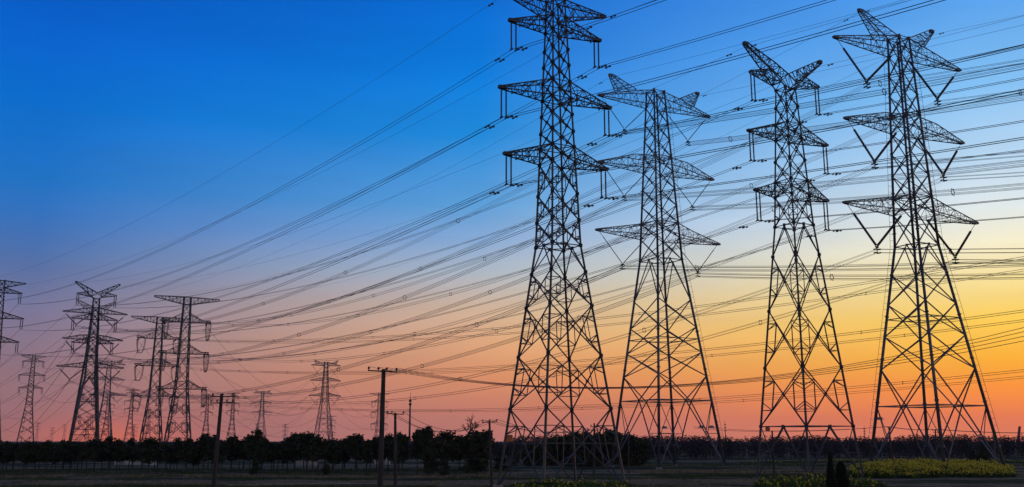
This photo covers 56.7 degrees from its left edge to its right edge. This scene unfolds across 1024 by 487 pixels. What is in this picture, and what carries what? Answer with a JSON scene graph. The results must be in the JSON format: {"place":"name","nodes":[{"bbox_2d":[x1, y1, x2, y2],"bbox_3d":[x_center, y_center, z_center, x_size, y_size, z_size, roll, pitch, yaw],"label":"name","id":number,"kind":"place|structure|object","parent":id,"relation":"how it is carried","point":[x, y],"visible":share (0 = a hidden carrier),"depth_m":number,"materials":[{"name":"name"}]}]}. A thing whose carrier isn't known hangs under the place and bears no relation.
{"place":"outdoors","nodes":[
{"label":"outdoors","id":0,"kind":"place"},
{"bbox_2d":[0,441,1023,486],"bbox_3d":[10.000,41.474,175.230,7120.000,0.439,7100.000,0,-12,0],"label":"field","id":1,"kind":"structure","parent":0,"point":[604,472],"depth_m":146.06,"materials":[{"name":"plant"}]},
{"bbox_2d":[0,280,25,440],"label":"lattice tower","id":2,"kind":"structure","parent":1,"relation":"on","point":[2,306],"depth_m":326.96,"materials":[{"name":"metal"}]},
{"bbox_2d":[25,89,1023,354],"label":"conductor wire","id":3,"kind":"object","parent":2,"relation":"hanging from","point":[635,163],"visible":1,"depth_m":89.96,"materials":[{"name":"metal"}]},
{"bbox_2d":[30,92,1023,354],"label":"conductor wire","id":4,"kind":"object","parent":2,"relation":"hanging from","point":[618,168],"visible":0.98,"depth_m":90.09,"materials":[{"name":"metal"}]},
{"bbox_2d":[14,441,33,471],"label":"leafy tree","id":5,"kind":"object","parent":1,"relation":"on","point":[22,453],"visible":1,"depth_m":148.83,"materials":[{"name":"green plant"}]},
{"bbox_2d":[16,355,45,442],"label":"lattice tower","id":6,"kind":"structure","parent":1,"relation":"on","point":[31,397],"depth_m":593.00,"materials":[{"name":"metal"}]},
{"bbox_2d":[35,439,56,473],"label":"leafy tree","id":7,"kind":"object","parent":1,"relation":"on","point":[45,450],"visible":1,"depth_m":147.66,"materials":[{"name":"green plant"}]},
{"bbox_2d":[77,440,99,472],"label":"leafy tree","id":8,"kind":"object","parent":1,"relation":"on","point":[87,453],"visible":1,"depth_m":147.64,"materials":[{"name":"green plant"}]},
{"bbox_2d":[56,299,127,440],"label":"lattice tower","id":9,"kind":"structure","parent":1,"relation":"on","point":[86,366],"depth_m":517.69,"materials":[{"name":"metal"}]},
{"bbox_2d":[69,260,1023,398],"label":"conductor bundle","id":10,"kind":"object","parent":9,"relation":"hanging from","point":[978,262],"visible":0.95,"depth_m":179.19,"materials":[{"name":"metal"}]},
{"bbox_2d":[69,281,120,441],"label":"lattice tower","id":11,"kind":"structure","parent":1,"relation":"on","point":[96,346],"depth_m":333.72,"materials":[{"name":"metal"}]},
{"bbox_2d":[89,439,110,471],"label":"leafy tree","id":12,"kind":"object","parent":1,"relation":"on","point":[103,447],"visible":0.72,"depth_m":150.16,"materials":[{"name":"green plant"}]},
{"bbox_2d":[88,359,125,438],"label":"lattice tower","id":13,"kind":"structure","parent":1,"relation":"on","point":[109,400],"depth_m":869.98,"materials":[{"name":"metal"}]},
{"bbox_2d":[109,438,128,470],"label":"leafy tree","id":14,"kind":"object","parent":1,"relation":"on","point":[120,453],"visible":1,"depth_m":151.85,"materials":[{"name":"green plant"}]},
{"bbox_2d":[123,437,137,470],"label":"leafy tree","id":15,"kind":"object","parent":1,"relation":"on","point":[130,456],"visible":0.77,"depth_m":154.96,"materials":[{"name":"green plant"}]},
{"bbox_2d":[135,437,165,472],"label":"leafy tree","id":16,"kind":"object","parent":1,"relation":"on","point":[146,453],"visible":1,"depth_m":145.35,"materials":[{"name":"green plant"}]},
{"bbox_2d":[131,316,186,443],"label":"lattice tower","id":17,"kind":"structure","parent":1,"relation":"on","point":[158,410],"depth_m":520.36,"materials":[{"name":"metal"}]},
{"bbox_2d":[144,310,1021,372],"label":"conductor bundle","id":18,"kind":"object","parent":17,"relation":"hanging from","point":[665,352],"visible":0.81,"depth_m":325.83,"materials":[{"name":"metal"}]},
{"bbox_2d":[142,369,1023,410],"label":"conductor bundle","id":19,"kind":"object","parent":17,"relation":"hanging from","point":[654,401],"visible":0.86,"depth_m":317.55,"materials":[{"name":"metal"}]},
{"bbox_2d":[159,256,1023,341],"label":"conductor bundle","id":20,"kind":"object","parent":17,"relation":"hanging from","point":[639,312],"visible":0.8,"depth_m":335.01,"materials":[{"name":"metal"}]},
{"bbox_2d":[180,319,1023,374],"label":"conductor bundle","id":21,"kind":"object","parent":17,"relation":"hanging from","point":[679,357],"visible":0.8,"depth_m":338.56,"materials":[{"name":"metal"}]},
{"bbox_2d":[182,376,1021,411],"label":"conductor bundle","id":22,"kind":"object","parent":17,"relation":"hanging from","point":[661,404],"visible":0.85,"depth_m":339.62,"materials":[{"name":"metal"}]},
{"bbox_2d":[183,269,1022,343],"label":"conductor bundle","id":23,"kind":"object","parent":17,"relation":"hanging from","point":[662,318],"visible":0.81,"depth_m":346.29,"materials":[{"name":"metal"}]},
{"bbox_2d":[163,446,178,473],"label":"leafy tree","id":24,"kind":"object","parent":1,"relation":"on","point":[169,454],"visible":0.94,"depth_m":146.40,"materials":[{"name":"green plant"}]},
{"bbox_2d":[173,438,196,473],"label":"leafy tree","id":25,"kind":"object","parent":1,"relation":"on","point":[185,451],"visible":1,"depth_m":145.56,"materials":[{"name":"green plant"}]},
{"bbox_2d":[154,295,219,442],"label":"lattice tower","id":26,"kind":"structure","parent":1,"relation":"on","point":[172,407],"depth_m":447.53,"materials":[{"name":"metal"}]},
{"bbox_2d":[168,152,1023,360],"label":"conductor bundle","id":27,"kind":"object","parent":26,"relation":"hanging from","point":[661,252],"visible":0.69,"depth_m":193.03,"materials":[{"name":"metal"}]},
{"bbox_2d":[209,259,1023,404],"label":"conductor bundle","id":28,"kind":"object","parent":26,"relation":"hanging from","point":[683,342],"visible":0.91,"depth_m":209.85,"materials":[{"name":"metal"}]},
{"bbox_2d":[209,172,1023,362],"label":"conductor bundle","id":29,"kind":"object","parent":26,"relation":"hanging from","point":[673,277],"visible":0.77,"depth_m":220.89,"materials":[{"name":"metal"}]},
{"bbox_2d":[215,89,1021,325],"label":"conductor bundle","id":30,"kind":"object","parent":26,"relation":"hanging from","point":[666,218],"visible":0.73,"depth_m":217.92,"materials":[{"name":"metal"}]},
{"bbox_2d":[192,433,210,472],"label":"leafy tree","id":31,"kind":"object","parent":1,"relation":"on","point":[201,443],"visible":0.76,"depth_m":146.71,"materials":[{"name":"green plant"}]},
{"bbox_2d":[204,434,223,473],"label":"leafy tree","id":32,"kind":"object","parent":1,"relation":"on","point":[210,445],"visible":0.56,"depth_m":145.60,"materials":[{"name":"green plant"}]},
{"bbox_2d":[210,393,234,486],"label":"utility pole","id":33,"kind":"object","parent":1,"relation":"on","point":[215,463],"visible":1,"depth_m":83.22,"materials":[{"name":"concrete"}]},
{"bbox_2d":[223,435,242,471],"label":"leafy tree","id":34,"kind":"object","parent":1,"relation":"on","point":[232,447],"visible":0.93,"depth_m":153.56,"materials":[{"name":"green plant"}]},
{"bbox_2d":[243,428,266,465],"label":"leafy tree","id":35,"kind":"object","parent":1,"relation":"on","point":[250,443],"visible":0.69,"depth_m":149.90,"materials":[{"name":"green plant"}]},
{"bbox_2d":[252,438,270,473],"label":"leafy tree","id":36,"kind":"object","parent":1,"relation":"on","point":[260,454],"visible":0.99,"depth_m":148.10,"materials":[{"name":"green plant"}]},
{"bbox_2d":[252,390,271,437],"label":"lattice tower","id":37,"kind":"structure","parent":1,"relation":"on","point":[259,418],"depth_m":1409.81,"materials":[{"name":"metal"}]},
{"bbox_2d":[278,432,304,471],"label":"leafy tree","id":38,"kind":"object","parent":1,"relation":"on","point":[289,442],"visible":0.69,"depth_m":151.92,"materials":[{"name":"green plant"}]},
{"bbox_2d":[290,431,314,472],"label":"leafy tree","id":39,"kind":"object","parent":1,"relation":"on","point":[302,438],"visible":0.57,"depth_m":149.15,"materials":[{"name":"green plant"}]},
{"bbox_2d":[306,434,323,473],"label":"leafy tree","id":40,"kind":"object","parent":1,"relation":"on","point":[314,443],"visible":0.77,"depth_m":147.21,"materials":[{"name":"green plant"}]},
{"bbox_2d":[308,360,340,439],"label":"lattice tower","id":41,"kind":"structure","parent":1,"relation":"on","point":[328,394],"depth_m":879.46,"materials":[{"name":"metal"}]},
{"bbox_2d":[315,438,337,463],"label":"leafy tree","id":42,"kind":"object","parent":1,"relation":"on","point":[327,450],"visible":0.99,"depth_m":146.30,"materials":[{"name":"green plant"}]},
{"bbox_2d":[343,433,363,472],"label":"leafy tree","id":43,"kind":"object","parent":1,"relation":"on","point":[351,442],"visible":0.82,"depth_m":150.39,"materials":[{"name":"green plant"}]},
{"bbox_2d":[353,439,374,472],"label":"leafy tree","id":44,"kind":"object","parent":1,"relation":"on","point":[366,450],"visible":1,"depth_m":148.02,"materials":[{"name":"green plant"}]},
{"bbox_2d":[371,436,388,472],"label":"leafy tree","id":45,"kind":"object","parent":1,"relation":"on","point":[375,440],"visible":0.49,"depth_m":149.87,"materials":[{"name":"green plant"}]},
{"bbox_2d":[368,366,397,486],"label":"utility pole","id":46,"kind":"object","parent":1,"relation":"on","point":[381,445],"visible":0.95,"depth_m":65.65,"materials":[{"name":"concrete"}]},
{"bbox_2d":[369,341,1021,388],"bbox_3d":[13.988,4.404,50.067,58.757,5.935,0.028,-8,-14,34],"label":"overhead wire","id":47,"kind":"object","parent":46,"relation":"attached to","point":[712,384],"visible":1,"depth_m":51.86,"materials":[{"name":"metal"}]},
{"bbox_2d":[380,336,1023,387],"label":"overhead wire","id":48,"kind":"object","parent":46,"relation":"attached to","point":[737,381],"visible":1,"depth_m":50.42,"materials":[{"name":"metal"}]},
{"bbox_2d":[387,331,1023,387],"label":"overhead wire","id":49,"kind":"object","parent":46,"relation":"attached to","point":[724,381],"visible":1,"depth_m":51.93,"materials":[{"name":"metal"}]},
{"bbox_2d":[399,327,1023,386],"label":"overhead wire","id":50,"kind":"object","parent":46,"relation":"attached to","point":[748,378],"visible":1,"depth_m":50.75,"materials":[{"name":"metal"}]},
{"bbox_2d":[386,411,403,486],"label":"utility pole","id":51,"kind":"object","parent":1,"relation":"on","point":[395,452],"visible":1,"depth_m":97.66,"materials":[{"name":"concrete"}]},
{"bbox_2d":[389,433,411,474],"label":"leafy tree","id":52,"kind":"object","parent":1,"relation":"on","point":[403,452],"visible":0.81,"depth_m":146.09,"materials":[{"name":"green plant"}]},
{"bbox_2d":[411,428,425,472],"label":"leafy tree","id":53,"kind":"object","parent":1,"relation":"on","point":[417,439],"visible":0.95,"depth_m":148.11,"materials":[{"name":"green plant"}]},
{"bbox_2d":[418,434,447,474],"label":"leafy tree","id":54,"kind":"object","parent":1,"relation":"on","point":[438,446],"visible":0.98,"depth_m":143.66,"materials":[{"name":"green plant"}]},
{"bbox_2d":[436,430,463,461],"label":"leafy tree","id":55,"kind":"object","parent":1,"relation":"on","point":[449,439],"visible":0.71,"depth_m":147.03,"materials":[{"name":"green plant"}]},
{"bbox_2d":[459,429,493,472],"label":"leafy tree","id":56,"kind":"object","parent":1,"relation":"on","point":[477,445],"visible":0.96,"depth_m":147.87,"materials":[{"name":"green plant"}]},
{"bbox_2d":[0,433,1023,458],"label":"wood","id":57,"kind":"object","parent":1,"relation":"on","point":[699,446],"visible":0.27,"depth_m":269.57,"materials":[{"name":"black plant"}]},
{"bbox_2d":[538,436,558,465],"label":"bushy tree","id":58,"kind":"object","parent":1,"relation":"on","point":[549,447],"visible":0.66,"depth_m":189.90,"materials":[{"name":"green plant"}]},
{"bbox_2d":[493,0,625,486],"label":"lattice tower","id":59,"kind":"structure","parent":1,"relation":"on","point":[540,149],"depth_m":109.89,"materials":[{"name":"metal"}]},
{"bbox_2d":[1,0,655,300],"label":"conductor wire","id":60,"kind":"object","parent":59,"relation":"attached to","point":[518,48],"visible":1,"depth_m":123.13,"materials":[{"name":"metal"}]},
{"bbox_2d":[4,0,664,300],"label":"conductor wire","id":61,"kind":"object","parent":59,"relation":"attached to","point":[503,59],"visible":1,"depth_m":124.45,"materials":[{"name":"metal"}]},
{"bbox_2d":[36,0,825,303],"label":"conductor wire","id":62,"kind":"object","parent":59,"relation":"attached to","point":[602,66],"visible":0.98,"depth_m":120.99,"materials":[{"name":"metal"}]},
{"bbox_2d":[40,0,834,303],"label":"conductor wire","id":63,"kind":"object","parent":59,"relation":"attached to","point":[606,67],"visible":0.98,"depth_m":118.64,"materials":[{"name":"metal"}]},
{"bbox_2d":[6,0,932,327],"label":"conductor wire","id":64,"kind":"object","parent":59,"relation":"attached to","point":[546,106],"visible":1,"depth_m":98.21,"materials":[{"name":"metal"}]},
{"bbox_2d":[10,0,944,327],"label":"conductor wire","id":65,"kind":"object","parent":59,"relation":"attached to","point":[586,98],"visible":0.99,"depth_m":98.57,"materials":[{"name":"metal"}]},
{"bbox_2d":[17,137,1023,356],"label":"conductor wire","id":66,"kind":"object","parent":59,"relation":"hanging from","point":[609,198],"visible":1,"depth_m":105.19,"materials":[{"name":"metal"}]},
{"bbox_2d":[19,139,1023,356],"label":"conductor wire","id":67,"kind":"object","parent":59,"relation":"hanging from","point":[592,205],"visible":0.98,"depth_m":104.61,"materials":[{"name":"metal"}]},
{"bbox_2d":[32,45,1022,330],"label":"conductor wire","id":68,"kind":"object","parent":59,"relation":"attached to","point":[612,135],"visible":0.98,"depth_m":109.11,"materials":[{"name":"metal"}]},
{"bbox_2d":[56,47,1023,330],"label":"conductor wire","id":69,"kind":"object","parent":59,"relation":"attached to","point":[620,135],"visible":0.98,"depth_m":107.86,"materials":[{"name":"metal"}]},
{"bbox_2d":[549,435,569,465],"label":"bushy tree","id":70,"kind":"object","parent":1,"relation":"on","point":[560,450],"visible":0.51,"depth_m":195.17,"materials":[{"name":"green plant"}]},
{"bbox_2d":[506,477,635,486],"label":"rapeseed bed","id":71,"kind":"object","parent":1,"relation":"on","point":[557,483],"visible":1,"depth_m":92.48,"materials":[{"name":"green plant"}]},
{"bbox_2d":[568,432,592,466],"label":"bushy tree","id":72,"kind":"object","parent":1,"relation":"on","point":[579,452],"visible":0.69,"depth_m":190.09,"materials":[{"name":"green plant"}]},
{"bbox_2d":[590,432,609,465],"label":"bushy tree","id":73,"kind":"object","parent":1,"relation":"on","point":[603,448],"visible":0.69,"depth_m":192.29,"materials":[{"name":"green plant"}]},
{"bbox_2d":[604,429,627,464],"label":"bushy tree","id":74,"kind":"object","parent":1,"relation":"on","point":[610,438],"visible":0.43,"depth_m":192.41,"materials":[{"name":"green plant"}]},
{"bbox_2d":[622,434,644,465],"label":"bushy tree","id":75,"kind":"object","parent":1,"relation":"on","point":[632,439],"visible":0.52,"depth_m":194.29,"materials":[{"name":"green plant"}]},
{"bbox_2d":[630,438,653,465],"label":"bushy tree","id":76,"kind":"object","parent":1,"relation":"on","point":[640,446],"visible":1,"depth_m":190.90,"materials":[{"name":"green plant"}]},
{"bbox_2d":[595,73,728,468],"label":"lattice tower","id":77,"kind":"structure","parent":1,"relation":"on","point":[641,224],"depth_m":191.52,"materials":[{"name":"metal"}]},
{"bbox_2d":[74,160,1023,363],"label":"conductor bundle","id":78,"kind":"object","parent":77,"relation":"hanging from","point":[861,178],"visible":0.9,"depth_m":178.03,"materials":[{"name":"metal"}]},
{"bbox_2d":[76,63,1023,331],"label":"conductor bundle","id":79,"kind":"object","parent":77,"relation":"hanging from","point":[658,129],"visible":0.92,"depth_m":170.43,"materials":[{"name":"metal"}]},
{"bbox_2d":[110,273,1021,399],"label":"conductor bundle","id":80,"kind":"object","parent":77,"relation":"hanging from","point":[651,294],"visible":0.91,"depth_m":195.72,"materials":[{"name":"metal"}]},
{"bbox_2d":[113,183,1021,364],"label":"conductor bundle","id":81,"kind":"object","parent":77,"relation":"hanging from","point":[958,193],"visible":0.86,"depth_m":197.37,"materials":[{"name":"metal"}]},
{"bbox_2d":[113,94,1023,333],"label":"conductor bundle","id":82,"kind":"object","parent":77,"relation":"hanging from","point":[713,141],"visible":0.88,"depth_m":197.18,"materials":[{"name":"metal"}]},
{"bbox_2d":[742,41,867,479],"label":"lattice tower","id":83,"kind":"structure","parent":1,"relation":"on","point":[809,193],"depth_m":131.44,"materials":[{"name":"metal"}]},
{"bbox_2d":[71,120,1023,331],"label":"conductor wire","id":84,"kind":"object","parent":83,"relation":"attached to","point":[759,160],"visible":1,"depth_m":136.07,"materials":[{"name":"metal"}]},
{"bbox_2d":[76,44,1023,305],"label":"conductor wire","id":85,"kind":"object","parent":83,"relation":"attached to","point":[629,152],"visible":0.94,"depth_m":140.03,"materials":[{"name":"metal"}]},
{"bbox_2d":[77,197,1023,359],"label":"conductor wire","id":86,"kind":"object","parent":83,"relation":"attached to","point":[615,265],"visible":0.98,"depth_m":139.19,"materials":[{"name":"metal"}]},
{"bbox_2d":[79,198,1023,359],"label":"conductor wire","id":87,"kind":"object","parent":83,"relation":"attached to","point":[650,256],"visible":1,"depth_m":137.12,"materials":[{"name":"metal"}]},
{"bbox_2d":[105,46,1023,305],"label":"conductor wire","id":88,"kind":"object","parent":83,"relation":"attached to","point":[627,155],"visible":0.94,"depth_m":142.30,"materials":[{"name":"metal"}]},
{"bbox_2d":[113,216,1023,360],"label":"conductor wire","id":89,"kind":"object","parent":83,"relation":"attached to","point":[658,278],"visible":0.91,"depth_m":150.79,"materials":[{"name":"metal"}]},
{"bbox_2d":[114,149,1023,334],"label":"conductor wire","id":90,"kind":"object","parent":83,"relation":"hanging from","point":[639,235],"visible":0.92,"depth_m":156.79,"materials":[{"name":"metal"}]},
{"bbox_2d":[114,217,1023,360],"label":"conductor wire","id":91,"kind":"object","parent":83,"relation":"attached to","point":[673,275],"visible":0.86,"depth_m":149.95,"materials":[{"name":"metal"}]},
{"bbox_2d":[140,122,1021,331],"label":"conductor wire","id":92,"kind":"object","parent":83,"relation":"attached to","point":[740,167],"visible":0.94,"depth_m":135.43,"materials":[{"name":"metal"}]},
{"bbox_2d":[150,151,1020,334],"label":"conductor wire","id":93,"kind":"object","parent":83,"relation":"attached to","point":[637,237],"visible":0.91,"depth_m":159.46,"materials":[{"name":"metal"}]},
{"bbox_2d":[150,77,1023,307],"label":"conductor wire","id":94,"kind":"object","parent":83,"relation":"attached to","point":[653,177],"visible":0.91,"depth_m":155.93,"materials":[{"name":"metal"}]},
{"bbox_2d":[155,79,1022,307],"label":"conductor wire","id":95,"kind":"object","parent":83,"relation":"attached to","point":[657,177],"visible":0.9,"depth_m":155.22,"materials":[{"name":"metal"}]},
{"bbox_2d":[752,472,886,486],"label":"rapeseed bed","id":96,"kind":"object","parent":1,"relation":"on","point":[801,481],"visible":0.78,"depth_m":95.57,"materials":[{"name":"green plant"}]},
{"bbox_2d":[825,451,837,486],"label":"cypress","id":97,"kind":"object","parent":1,"relation":"on","point":[830,480],"visible":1,"depth_m":58.19,"materials":[{"name":"green plant"}]},
{"bbox_2d":[835,461,850,486],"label":"cypress","id":98,"kind":"object","parent":1,"relation":"on","point":[842,477],"visible":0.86,"depth_m":59.03,"materials":[{"name":"green plant"}]},
{"bbox_2d":[740,458,1023,462],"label":"rapeseed strip","id":99,"kind":"object","parent":1,"relation":"on","point":[865,461],"visible":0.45,"depth_m":212.46,"materials":[{"name":"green plant"}]},
{"bbox_2d":[832,8,1004,464],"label":"lattice tower","id":100,"kind":"structure","parent":1,"relation":"on","point":[937,406],"depth_m":165.81,"materials":[{"name":"metal"}]},
{"bbox_2d":[167,248,1023,403],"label":"conductor bundle","id":101,"kind":"object","parent":100,"relation":"attached to","point":[684,315],"visible":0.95,"depth_m":186.01,"materials":[{"name":"metal"}]},
{"bbox_2d":[169,59,1023,323],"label":"conductor bundle","id":102,"kind":"object","parent":100,"relation":"hanging from","point":[664,181],"visible":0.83,"depth_m":195.09,"materials":[{"name":"metal"}]},
{"bbox_2d":[848,458,1016,477],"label":"rapeseed bed","id":103,"kind":"object","parent":1,"relation":"on","point":[915,468],"visible":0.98,"depth_m":135.44,"materials":[{"name":"green plant"}]},
{"bbox_2d":[0,0,1023,440],"label":"sky","id":104,"kind":"structure","parent":0,"point":[112,112],"materials":[{"name":"blue"}]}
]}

